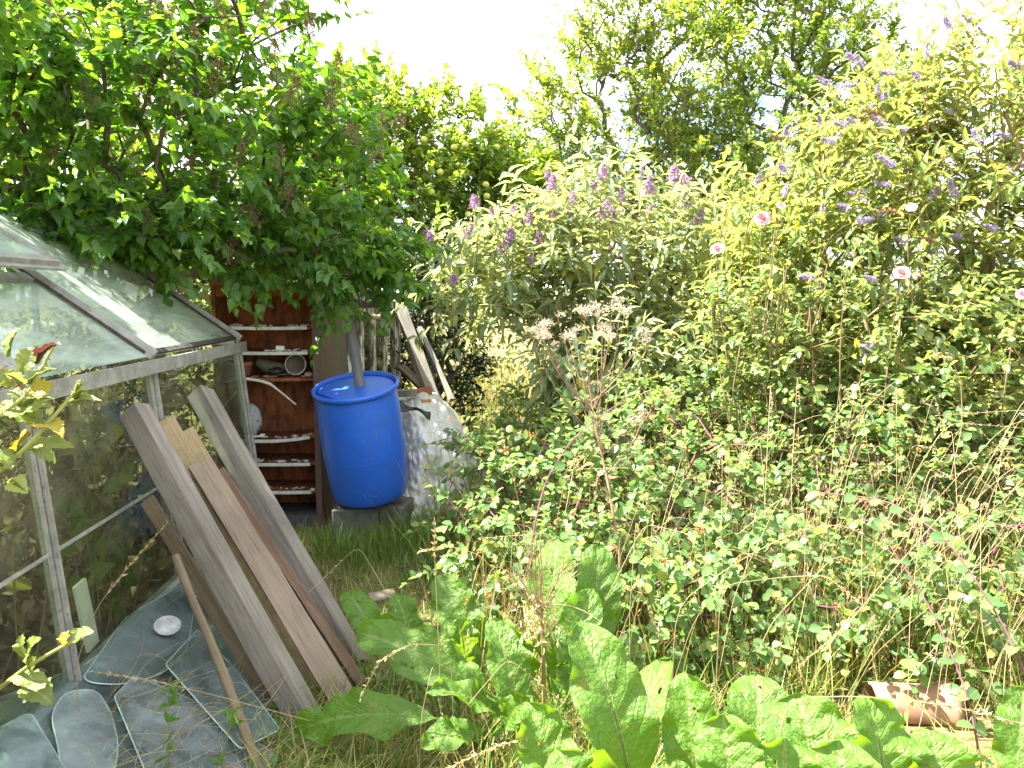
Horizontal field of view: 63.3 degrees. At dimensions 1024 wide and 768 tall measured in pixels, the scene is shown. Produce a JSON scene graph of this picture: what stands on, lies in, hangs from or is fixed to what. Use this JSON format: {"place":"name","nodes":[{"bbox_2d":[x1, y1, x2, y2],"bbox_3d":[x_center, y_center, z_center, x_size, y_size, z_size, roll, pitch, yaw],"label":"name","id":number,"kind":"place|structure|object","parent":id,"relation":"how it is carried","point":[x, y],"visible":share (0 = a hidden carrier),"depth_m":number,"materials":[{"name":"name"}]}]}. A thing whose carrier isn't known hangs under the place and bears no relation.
{"place":"outdoors","nodes":[
{"label":"outdoors","id":0,"kind":"place"},
{"bbox_2d":[239,403,261,434],"bbox_3d":[-1.806,0.249,5.709,0.162,0.231,0.059,0,6,0],"label":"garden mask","id":1,"kind":"object","parent":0,"point":[256,415],"visible":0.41,"depth_m":5.71,"materials":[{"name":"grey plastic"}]},
{"bbox_2d":[417,326,454,401],"bbox_3d":[-0.654,-0.180,7.072,0.055,0.040,0.831,-5,52,-32],"label":"old timber","id":2,"kind":"object","parent":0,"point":[438,370],"visible":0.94,"depth_m":7.04,"materials":[{"name":"beige wood"}]},
{"bbox_2d":[0,298,1023,767],"bbox_3d":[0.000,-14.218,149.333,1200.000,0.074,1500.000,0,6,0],"label":"ground","id":3,"kind":"structure","parent":0,"point":[182,754],"depth_m":3.45,"materials":[{"name":"green plant"}]},
{"bbox_2d":[0,0,50,77],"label":"lilac bush","id":4,"kind":"object","parent":3,"relation":"on","point":[29,12],"visible":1,"depth_m":3.59,"materials":[{"name":"green plant"}]},
{"bbox_2d":[0,626,93,705],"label":"bramble","id":5,"kind":"object","parent":3,"relation":"on","point":[36,685],"visible":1,"depth_m":1.82,"materials":[{"name":"plant"}]},
{"bbox_2d":[0,328,101,493],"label":"bramble","id":6,"kind":"object","parent":3,"relation":"on","point":[24,404],"visible":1,"depth_m":1.12,"materials":[{"name":"plant"}]},
{"bbox_2d":[0,535,188,739],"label":"soil bed","id":7,"kind":"object","parent":3,"relation":"on","point":[12,666],"depth_m":3.73,"materials":[{"name":"brown soil"}]},
{"bbox_2d":[0,390,150,716],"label":"climbing vine","id":8,"kind":"object","parent":7,"relation":"on","point":[102,546],"visible":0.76,"depth_m":3.43,"materials":[{"name":"green plant"}]},
{"bbox_2d":[0,352,207,562],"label":"tomato plant","id":9,"kind":"object","parent":7,"relation":"on","point":[104,461],"visible":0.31,"depth_m":4.47,"materials":[{"name":"green plant"}]},
{"bbox_2d":[0,372,217,735],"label":"withered growth","id":10,"kind":"object","parent":7,"relation":"on","point":[10,508],"visible":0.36,"depth_m":3.91,"materials":[{"name":"brown plant"}]},
{"bbox_2d":[0,292,215,496],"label":"evergreen shrub","id":11,"kind":"object","parent":3,"relation":"on","point":[54,374],"visible":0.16,"depth_m":6.37,"materials":[{"name":"green plant"}]},
{"bbox_2d":[76,521,167,767],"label":"grass stalk","id":12,"kind":"object","parent":3,"relation":"on","point":[130,564],"depth_m":2.65,"materials":[{"name":"plant"}]},
{"bbox_2d":[0,181,258,767],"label":"greenhouse","id":13,"kind":"object","parent":3,"relation":"on","point":[29,261],"visible":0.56,"depth_m":3.31,"materials":[{"name":"metal"}]},
{"bbox_2d":[72,578,98,652],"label":"glass pane","id":14,"kind":"structure","parent":13,"relation":"on","point":[82,599],"depth_m":3.01,"materials":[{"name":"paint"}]},
{"bbox_2d":[0,592,275,767],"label":"glass sheet","id":15,"kind":"object","parent":3,"relation":"on","point":[182,738],"visible":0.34,"depth_m":2.95,"materials":[{"name":"clear glass"}]},
{"bbox_2d":[0,713,64,767],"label":"glass sheet","id":16,"kind":"object","parent":15,"relation":"on","point":[24,756],"visible":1,"depth_m":2.35,"materials":[{"name":"clear glass"}]},
{"bbox_2d":[52,689,117,767],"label":"glass sheet","id":17,"kind":"object","parent":15,"relation":"on","point":[71,758],"visible":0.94,"depth_m":2.47,"materials":[{"name":"clear glass"}]},
{"bbox_2d":[84,584,196,684],"bbox_3d":[-1.399,0.977,3.344,0.268,0.111,1.066,0,6,0],"label":"glass sheet","id":18,"kind":"object","parent":15,"relation":"on","point":[126,633],"visible":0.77,"depth_m":3.19,"materials":[{"name":"clear glass"}]},
{"bbox_2d":[154,616,180,635],"bbox_3d":[-1.364,0.958,3.285,0.104,0.062,0.074,-4,7,-35],"label":"white dish","id":19,"kind":"object","parent":18,"relation":"on","point":[166,625],"visible":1,"depth_m":3.30,"materials":[{"name":"ceramic"}]},
{"bbox_2d":[166,630,278,748],"bbox_3d":[-1.083,1.112,3.039,0.700,0.185,0.249,5,8,41],"label":"glass sheet","id":20,"kind":"object","parent":15,"relation":"on","point":[224,731],"visible":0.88,"depth_m":2.98,"materials":[{"name":"clear glass"}]},
{"bbox_2d":[153,678,186,767],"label":"weed","id":21,"kind":"object","parent":3,"relation":"on","point":[171,702],"visible":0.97,"depth_m":2.53,"materials":[{"name":"green plant"}]},
{"bbox_2d":[114,676,277,767],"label":"glass sheet","id":22,"kind":"object","parent":3,"relation":"on","point":[158,718],"visible":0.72,"depth_m":2.73,"materials":[{"name":"clear glass"}]},
{"bbox_2d":[0,0,394,424],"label":"elder bush","id":23,"kind":"object","parent":3,"relation":"on","point":[140,299],"visible":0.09,"depth_m":8.26,"materials":[{"name":"green plant"}]},
{"bbox_2d":[89,670,309,720],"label":"grass stalk","id":24,"kind":"object","parent":3,"relation":"on","point":[134,678],"depth_m":2.59,"materials":[{"name":"plant"}]},
{"bbox_2d":[40,630,360,767],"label":"tangled straw","id":25,"kind":"object","parent":3,"relation":"on","point":[181,726],"visible":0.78,"depth_m":2.72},
{"bbox_2d":[183,426,218,469],"bbox_3d":[-1.113,0.725,3.595,0.078,1.306,0.032,-27,-17,-30],"label":"board","id":26,"kind":"object","parent":3,"relation":"on","point":[196,443],"visible":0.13,"depth_m":3.73,"materials":[{"name":"brown wood"}]},
{"bbox_2d":[141,495,278,711],"bbox_3d":[-1.184,0.866,3.268,0.068,1.014,0.028,-38,-11,6],"label":"board","id":27,"kind":"object","parent":3,"relation":"on","point":[175,544],"visible":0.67,"depth_m":3.27,"materials":[{"name":"wood"}]},
{"bbox_2d":[211,273,219,467],"bbox_3d":[-2.097,-0.004,5.933,0.072,1.957,0.050,0,6,0],"label":"fence post","id":28,"kind":"object","parent":3,"relation":"on","point":[215,279],"depth_m":5.83,"materials":[{"name":"brown wood"}]},
{"bbox_2d":[163,282,210,300],"bbox_3d":[-2.328,-0.669,5.686,0.505,0.195,0.030,-1,6,-6],"label":"yellow lath","id":29,"kind":"object","parent":28,"relation":"attached to","point":[186,290],"visible":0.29,"depth_m":5.70,"materials":[{"name":"wood"}]},
{"bbox_2d":[166,268,209,276],"bbox_3d":[-2.395,-0.792,5.899,0.675,0.060,0.035,0,6,0],"label":"grey rail","id":30,"kind":"object","parent":28,"relation":"attached to","point":[193,272],"depth_m":5.88,"materials":[{"name":"wood"}]},
{"bbox_2d":[172,554,264,767],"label":"garden pole","id":31,"kind":"object","parent":3,"relation":"on","point":[244,730],"visible":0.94,"depth_m":2.91,"materials":[{"name":"brown wood"}]},
{"bbox_2d":[119,402,321,729],"bbox_3d":[-1.139,0.693,3.219,0.107,1.469,0.099,-38,-14,12],"label":"timber post","id":32,"kind":"object","parent":3,"relation":"on","point":[269,656],"visible":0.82,"depth_m":3.18,"materials":[{"name":"grey wood"}]},
{"bbox_2d":[0,0,454,496],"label":"lilac bush","id":33,"kind":"object","parent":3,"relation":"on","point":[160,222],"visible":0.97,"depth_m":4.79,"materials":[{"name":"green plant"}]},
{"bbox_2d":[209,706,246,767],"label":"weed","id":34,"kind":"object","parent":3,"relation":"on","point":[219,760],"visible":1,"depth_m":2.48,"materials":[{"name":"green plant"}]},
{"bbox_2d":[160,414,319,690],"bbox_3d":[-1.151,0.694,3.494,0.095,1.346,0.036,-28,-15,-30],"label":"board","id":35,"kind":"object","parent":3,"relation":"on","point":[185,451],"visible":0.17,"depth_m":3.47,"materials":[{"name":"brown wood"}]},
{"bbox_2d":[188,458,351,704],"bbox_3d":[-0.994,0.777,3.376,0.108,1.183,0.030,-26,-21,-33],"label":"board","id":36,"kind":"object","parent":3,"relation":"on","point":[316,654],"visible":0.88,"depth_m":3.36,"materials":[{"name":"brown wood"}]},
{"bbox_2d":[209,282,334,528],"bbox_3d":[-1.656,0.141,5.826,0.721,1.692,0.422,0,6,0],"label":"cabinet","id":37,"kind":"object","parent":3,"relation":"on","point":[291,462],"visible":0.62,"depth_m":5.95,"materials":[{"name":"wood"}]},
{"bbox_2d":[233,361,252,375],"bbox_3d":[-1.866,-0.106,5.761,0.132,0.095,0.132,0,6,0],"label":"flower pot","id":38,"kind":"object","parent":37,"relation":"on","point":[248,366],"visible":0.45,"depth_m":5.73,"materials":[{"name":"ceramic"}]},
{"bbox_2d":[236,377,295,404],"bbox_3d":[-1.644,0.044,5.567,0.423,0.185,0.030,1,6,8],"label":"edging strip","id":39,"kind":"object","parent":37,"relation":"attached to","point":[266,382],"visible":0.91,"depth_m":5.57,"materials":[{"name":"beige plastic"}]},
{"bbox_2d":[256,358,285,373],"bbox_3d":[-1.673,-0.121,5.749,0.202,0.113,0.094,0,6,0],"label":"old shoe","id":40,"kind":"object","parent":37,"relation":"on","point":[264,365],"visible":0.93,"depth_m":5.72,"materials":[{"name":"leather"}]},
{"bbox_2d":[268,367,284,375],"bbox_3d":[-1.626,-0.087,5.733,0.112,0.064,0.111,0,6,0],"label":"black bowl","id":41,"kind":"object","parent":37,"relation":"on","point":[277,371],"visible":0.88,"depth_m":5.69,"materials":[{"name":"plastic"}]},
{"bbox_2d":[276,346,284,350],"bbox_3d":[-1.575,-0.244,5.646,0.058,0.032,0.030,0,6,0],"label":"white box","id":42,"kind":"object","parent":37,"relation":"on","point":[281,348],"visible":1,"depth_m":5.63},
{"bbox_2d":[284,355,306,375],"bbox_3d":[-1.506,-0.136,5.781,0.156,0.153,0.052,0,6,0],"label":"round lid","id":43,"kind":"object","parent":37,"relation":"on","point":[294,363],"visible":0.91,"depth_m":5.79,"materials":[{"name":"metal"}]},
{"bbox_2d":[304,372,312,376],"bbox_3d":[-1.393,-0.067,5.685,0.067,0.033,0.044,0,6,0],"label":"pebble","id":44,"kind":"object","parent":37,"relation":"on","point":[308,374],"visible":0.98,"depth_m":5.67,"materials":[{"name":"stone"}]},
{"bbox_2d":[187,385,367,666],"bbox_3d":[-1.136,0.638,3.925,0.108,1.637,0.107,-41,-24,8],"label":"timber post","id":45,"kind":"object","parent":3,"relation":"on","point":[242,468],"visible":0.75,"depth_m":3.92,"materials":[{"name":"grey wood"}]},
{"bbox_2d":[219,467,366,686],"bbox_3d":[-0.962,0.798,3.543,0.054,0.038,1.174,-27,64,-31],"label":"batten","id":46,"kind":"object","parent":3,"relation":"on","point":[318,619],"visible":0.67,"depth_m":3.48,"materials":[{"name":"brown wood"}]},
{"bbox_2d":[170,223,446,382],"bbox_3d":[-2.077,-0.597,8.804,3.104,2.531,1.316,1,6,6],"label":"evergreen shrub","id":47,"kind":"object","parent":3,"relation":"on","point":[197,323],"visible":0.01,"depth_m":8.67,"materials":[{"name":"green plant"}]},
{"bbox_2d":[226,263,411,503],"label":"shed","id":48,"kind":"structure","parent":3,"relation":"on","point":[373,355],"depth_m":7.10,"materials":[{"name":"white paint"}]},
{"bbox_2d":[346,308,398,378],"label":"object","id":49,"kind":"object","parent":48,"relation":"in","point":[360,325],"depth_m":7.09,"materials":[{"name":"white paint"}]},
{"bbox_2d":[362,303,399,319],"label":"bent branch","id":50,"kind":"object","parent":48,"relation":"hanging from","point":[377,317],"visible":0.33,"depth_m":6.48,"materials":[{"name":"beige plant"}]},
{"bbox_2d":[209,638,465,767],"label":"grass","id":51,"kind":"structure","parent":3,"relation":"on","point":[368,672],"depth_m":2.91,"materials":[{"name":"green plant"}]},
{"bbox_2d":[332,502,378,543],"bbox_3d":[-1.034,0.911,5.587,0.300,0.235,0.380,0,6,-5],"label":"concrete block","id":52,"kind":"object","parent":3,"relation":"on","point":[338,513],"depth_m":5.39,"materials":[{"name":"grey concrete"}]},
{"bbox_2d":[311,371,407,508],"bbox_3d":[-0.982,0.358,5.386,0.580,0.859,0.673,0,6,0],"label":"water barrel","id":53,"kind":"object","parent":52,"relation":"on","point":[362,437],"visible":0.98,"depth_m":5.21,"materials":[{"name":"blue plastic"}]},
{"bbox_2d":[346,315,364,386],"bbox_3d":[-1.028,-0.252,5.364,0.075,0.597,0.230,-6,8,-43],"label":"drainpipe","id":54,"kind":"object","parent":53,"relation":"attached to","point":[355,359],"visible":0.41,"depth_m":5.33,"materials":[{"name":"grey plastic"}]},
{"bbox_2d":[212,522,524,714],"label":"weeds","id":55,"kind":"object","parent":3,"relation":"on","point":[398,679],"visible":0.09,"depth_m":3.53,"materials":[{"name":"green plant"}]},
{"bbox_2d":[368,588,395,601],"bbox_3d":[-0.605,0.987,3.876,0.124,0.032,0.086,-2,6,-18],"label":"stone","id":56,"kind":"object","parent":3,"relation":"on","point":[381,595],"visible":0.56,"depth_m":3.87,"materials":[{"name":"beige stone"}]},
{"bbox_2d":[379,496,413,534],"bbox_3d":[-0.787,0.905,5.647,0.220,0.247,0.380,1,6,7],"label":"concrete block","id":57,"kind":"object","parent":3,"relation":"on","point":[398,504],"depth_m":5.46,"materials":[{"name":"grey concrete"}]},
{"bbox_2d":[360,643,453,763],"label":"grass stalk","id":58,"kind":"object","parent":3,"relation":"on","point":[376,666],"depth_m":2.59,"materials":[{"name":"plant"}]},
{"bbox_2d":[292,483,522,589],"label":"long grass","id":59,"kind":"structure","parent":3,"relation":"on","point":[391,543],"depth_m":5.16,"materials":[{"name":"green plant"}]},
{"bbox_2d":[238,39,582,383],"bbox_3d":[-0.591,-1.417,8.352,3.412,4.263,4.714,-4,7,-34],"label":"apple tree","id":60,"kind":"object","parent":3,"relation":"on","point":[441,190],"visible":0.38,"depth_m":8.49,"materials":[{"name":"green plant"}]},
{"bbox_2d":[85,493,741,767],"bbox_3d":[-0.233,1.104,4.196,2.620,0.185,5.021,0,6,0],"label":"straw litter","id":61,"kind":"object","parent":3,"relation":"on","point":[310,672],"visible":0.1,"depth_m":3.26,"materials":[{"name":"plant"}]},
{"bbox_2d":[295,589,532,753],"bbox_3d":[-0.457,1.039,2.969,0.627,0.500,1.184,-4,8,-36],"label":"horseradish plant","id":62,"kind":"object","parent":3,"relation":"on","point":[384,717],"visible":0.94,"depth_m":2.79,"materials":[{"name":"green plant"}]},
{"bbox_2d":[371,216,500,432],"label":"evergreen shrub","id":63,"kind":"object","parent":3,"relation":"on","point":[455,376],"visible":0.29,"depth_m":7.71,"materials":[{"name":"green plant"}]},
{"bbox_2d":[431,517,442,760],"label":"grass stalk","id":64,"kind":"object","parent":3,"relation":"on","point":[434,537],"depth_m":2.78,"materials":[{"name":"plant"}]},
{"bbox_2d":[417,544,504,609],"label":"grass stalk","id":65,"kind":"object","parent":3,"relation":"on","point":[439,547],"depth_m":3.08,"materials":[{"name":"plant"}]},
{"bbox_2d":[433,498,493,520],"bbox_3d":[-0.365,0.857,5.669,0.482,0.204,0.238,0,6,0],"label":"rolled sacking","id":66,"kind":"object","parent":3,"relation":"on","point":[451,507],"visible":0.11,"depth_m":5.59,"materials":[{"name":"fabric"}]},
{"bbox_2d":[399,392,531,527],"bbox_3d":[-0.448,0.506,5.997,1.299,0.875,0.951,0,6,0],"label":"tarpaulin","id":67,"kind":"object","parent":3,"relation":"on","point":[438,407],"visible":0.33,"depth_m":5.80,"materials":[{"name":"grey plastic"}]},
{"bbox_2d":[397,389,416,396],"bbox_3d":[-0.831,0.067,6.061,0.262,0.063,0.100,2,6,21],"label":"wood offcut","id":68,"kind":"object","parent":67,"relation":"on","point":[407,392],"visible":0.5,"depth_m":5.99,"materials":[{"name":"grey wood"}]},
{"bbox_2d":[399,400,430,420],"bbox_3d":[-0.718,0.183,5.840,0.313,0.132,0.110,1,6,8],"label":"plastic scrap","id":69,"kind":"object","parent":67,"relation":"on","point":[404,407],"visible":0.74,"depth_m":5.83,"materials":[{"name":"black plastic"}]},
{"bbox_2d":[417,386,431,394],"bbox_3d":[-0.661,0.063,6.141,0.133,0.082,0.090,-2,6,-18],"label":"brick piece","id":70,"kind":"object","parent":67,"relation":"on","point":[428,389],"visible":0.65,"depth_m":6.11,"materials":[{"name":"red brick"}]},
{"bbox_2d":[420,399,430,401],"bbox_3d":[-0.621,0.119,5.976,0.069,0.020,0.049,-3,7,-24],"label":"tile piece","id":71,"kind":"object","parent":67,"relation":"on","point":[425,400],"visible":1,"depth_m":5.96,"materials":[{"name":"orange tile"}]},
{"bbox_2d":[445,739,526,767],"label":"grass stalk","id":72,"kind":"object","parent":3,"relation":"on","point":[489,750],"depth_m":2.21,"materials":[{"name":"plant"}]},
{"bbox_2d":[421,434,552,523],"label":"long shoot","id":73,"kind":"object","parent":3,"relation":"on","point":[458,437],"visible":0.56,"depth_m":4.66,"materials":[{"name":"green plant"}]},
{"bbox_2d":[0,253,1021,390],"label":"hedge","id":74,"kind":"object","parent":3,"relation":"on","point":[79,315],"visible":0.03,"depth_m":14.32,"materials":[{"name":"green plant"}]},
{"bbox_2d":[501,431,529,575],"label":"grass stalk","id":75,"kind":"object","parent":3,"relation":"on","point":[506,453],"depth_m":3.36,"materials":[{"name":"plant"}]},
{"bbox_2d":[430,538,622,715],"bbox_3d":[0.010,0.930,3.095,0.772,0.690,0.422,2,6,14],"label":"horseradish plant","id":76,"kind":"object","parent":3,"relation":"on","point":[597,577],"visible":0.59,"depth_m":3.08,"materials":[{"name":"green plant"}]},
{"bbox_2d":[490,525,598,703],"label":"dried plant","id":77,"kind":"object","parent":3,"relation":"on","point":[540,607],"visible":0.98,"depth_m":2.84,"materials":[{"name":"plant"}]},
{"bbox_2d":[457,352,668,513],"bbox_3d":[0.321,0.467,6.146,1.795,1.444,1.296,3,7,28],"label":"leafy clump","id":78,"kind":"object","parent":3,"relation":"on","point":[525,406],"visible":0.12,"depth_m":6.04,"materials":[{"name":"green plant"}]},
{"bbox_2d":[399,383,727,633],"bbox_3d":[0.201,0.601,4.664,1.603,1.213,2.872,0,6,0],"label":"berry shrub","id":79,"kind":"object","parent":3,"relation":"on","point":[508,517],"visible":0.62,"depth_m":4.27,"materials":[{"name":"green plant"}]},
{"bbox_2d":[518,390,639,631],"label":"long shoot","id":80,"kind":"object","parent":3,"relation":"on","point":[559,465],"visible":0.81,"depth_m":3.62,"materials":[{"name":"green plant"}]},
{"bbox_2d":[524,295,656,633],"bbox_3d":[0.355,0.406,3.747,0.531,1.605,0.403,2,6,19],"label":"dead weed","id":81,"kind":"object","parent":3,"relation":"on","point":[602,450],"visible":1,"depth_m":3.69,"materials":[{"name":"brown plant"}]},
{"bbox_2d":[398,117,790,486],"bbox_3d":[0.727,-0.512,6.200,3.194,2.922,2.392,0,6,0],"label":"butterfly bush","id":82,"kind":"object","parent":3,"relation":"on","point":[552,253],"visible":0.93,"depth_m":5.93,"materials":[{"name":"green plant"}]},
{"bbox_2d":[485,0,785,373],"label":"plum tree","id":83,"kind":"object","parent":3,"relation":"on","point":[657,122],"visible":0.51,"depth_m":9.36,"materials":[{"name":"green plant"}]},
{"bbox_2d":[515,622,765,767],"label":"horseradish plant","id":84,"kind":"object","parent":3,"relation":"on","point":[623,731],"visible":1,"depth_m":2.25,"materials":[{"name":"green plant"}]},
{"bbox_2d":[312,371,1023,767],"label":"seeding stalks","id":85,"kind":"object","parent":3,"relation":"on","point":[918,527],"visible":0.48,"depth_m":3.50,"materials":[{"name":"plant"}]},
{"bbox_2d":[519,350,937,691],"bbox_3d":[1.044,0.532,4.479,2.015,1.368,3.019,0,6,0],"label":"berry shrub","id":86,"kind":"object","parent":3,"relation":"on","point":[678,574],"visible":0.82,"depth_m":3.58,"materials":[{"name":"green plant"}]},
{"bbox_2d":[672,523,891,678],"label":"grass stalk","id":87,"kind":"object","parent":3,"relation":"on","point":[823,526],"depth_m":2.98,"materials":[{"name":"plant"}]},
{"bbox_2d":[715,572,861,711],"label":"grass stalk","id":88,"kind":"object","parent":3,"relation":"on","point":[833,581],"depth_m":2.89,"materials":[{"name":"plant"}]},
{"bbox_2d":[650,0,955,374],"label":"plum tree","id":89,"kind":"object","parent":3,"relation":"on","point":[808,35],"visible":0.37,"depth_m":9.41,"materials":[{"name":"green plant"}]},
{"bbox_2d":[622,344,1023,551],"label":"leafy clump","id":90,"kind":"object","parent":3,"relation":"on","point":[723,423],"visible":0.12,"depth_m":5.46,"materials":[{"name":"green plant"}]},
{"bbox_2d":[658,202,1023,575],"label":"rose bush","id":91,"kind":"object","parent":3,"relation":"on","point":[797,322],"visible":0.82,"depth_m":4.48,"materials":[{"name":"green plant"}]},
{"bbox_2d":[678,0,1023,526],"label":"butterfly bush","id":92,"kind":"object","parent":3,"relation":"on","point":[998,181],"visible":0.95,"depth_m":4.92,"materials":[{"name":"green plant"}]},
{"bbox_2d":[798,511,944,670],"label":"grass stalk","id":93,"kind":"object","parent":3,"relation":"on","point":[822,646],"depth_m":2.70,"materials":[{"name":"plant"}]},
{"bbox_2d":[726,346,1023,721],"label":"berry shrub","id":94,"kind":"object","parent":3,"relation":"on","point":[966,593],"visible":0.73,"depth_m":3.94,"materials":[{"name":"green plant"}]},
{"bbox_2d":[726,674,1023,767],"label":"horseradish plant","id":95,"kind":"object","parent":3,"relation":"on","point":[875,735],"visible":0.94,"depth_m":2.21,"materials":[{"name":"green plant"}]},
{"bbox_2d":[776,696,1023,765],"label":"grass stalk","id":96,"kind":"object","parent":3,"relation":"on","point":[985,713],"depth_m":2.03,"materials":[{"name":"plant"}]},
{"bbox_2d":[862,680,964,729],"bbox_3d":[1.518,1.195,3.145,0.313,0.129,0.214,0,6,0],"label":"clay pipe","id":97,"kind":"object","parent":3,"relation":"on","point":[892,690],"visible":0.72,"depth_m":3.08,"materials":[{"name":"ceramic"}]},
{"bbox_2d":[807,490,1023,683],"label":"long shoot","id":98,"kind":"object","parent":3,"relation":"on","point":[937,536],"visible":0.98,"depth_m":2.83,"materials":[{"name":"green plant"}]},
{"bbox_2d":[870,524,992,767],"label":"long shoot","id":99,"kind":"object","parent":3,"relation":"on","point":[971,693],"visible":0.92,"depth_m":2.65,"materials":[{"name":"green plant"}]},
{"bbox_2d":[866,540,1023,718],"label":"weed","id":100,"kind":"object","parent":3,"relation":"on","point":[963,629],"visible":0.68,"depth_m":3.19,"materials":[{"name":"green plant"}]},
{"bbox_2d":[932,352,962,478],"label":"grass stalk","id":101,"kind":"object","parent":3,"relation":"on","point":[942,356],"depth_m":3.22,"materials":[{"name":"plant"}]},
{"bbox_2d":[0,0,1023,297],"label":"sky","id":102,"kind":"structure","parent":0,"point":[479,39],"materials":[{"name":"white"}]},
{"bbox_2d":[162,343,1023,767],"bbox_3d":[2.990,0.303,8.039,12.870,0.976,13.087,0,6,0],"label":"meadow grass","id":103,"kind":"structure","parent":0,"point":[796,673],"depth_m":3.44,"materials":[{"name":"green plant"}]},
{"bbox_2d":[398,364,464,425],"bbox_3d":[-0.667,0.093,6.848,0.075,0.046,0.798,-30,58,-33],"label":"old timber","id":104,"kind":"object","parent":103,"relation":"on","point":[410,375],"visible":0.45,"depth_m":6.93,"materials":[{"name":"wood"}]},
{"bbox_2d":[397,305,437,392],"bbox_3d":[-0.798,-0.272,6.961,0.104,0.965,0.044,-5,-31,-32],"label":"old timber","id":105,"kind":"object","parent":104,"relation":"on","point":[420,361],"visible":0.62,"depth_m":6.94,"materials":[{"name":"beige wood"}]},
{"label":"old timber","id":106,"kind":"object","parent":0,"visible":0},
{"bbox_2d":[399,321,419,377],"bbox_3d":[-0.844,-0.236,7.111,0.075,0.768,0.037,-2,-31,-32],"label":"old timber","id":107,"kind":"object","parent":106,"relation":"on","point":[415,371],"visible":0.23,"depth_m":7.08,"materials":[{"name":"wood"}]}
]}

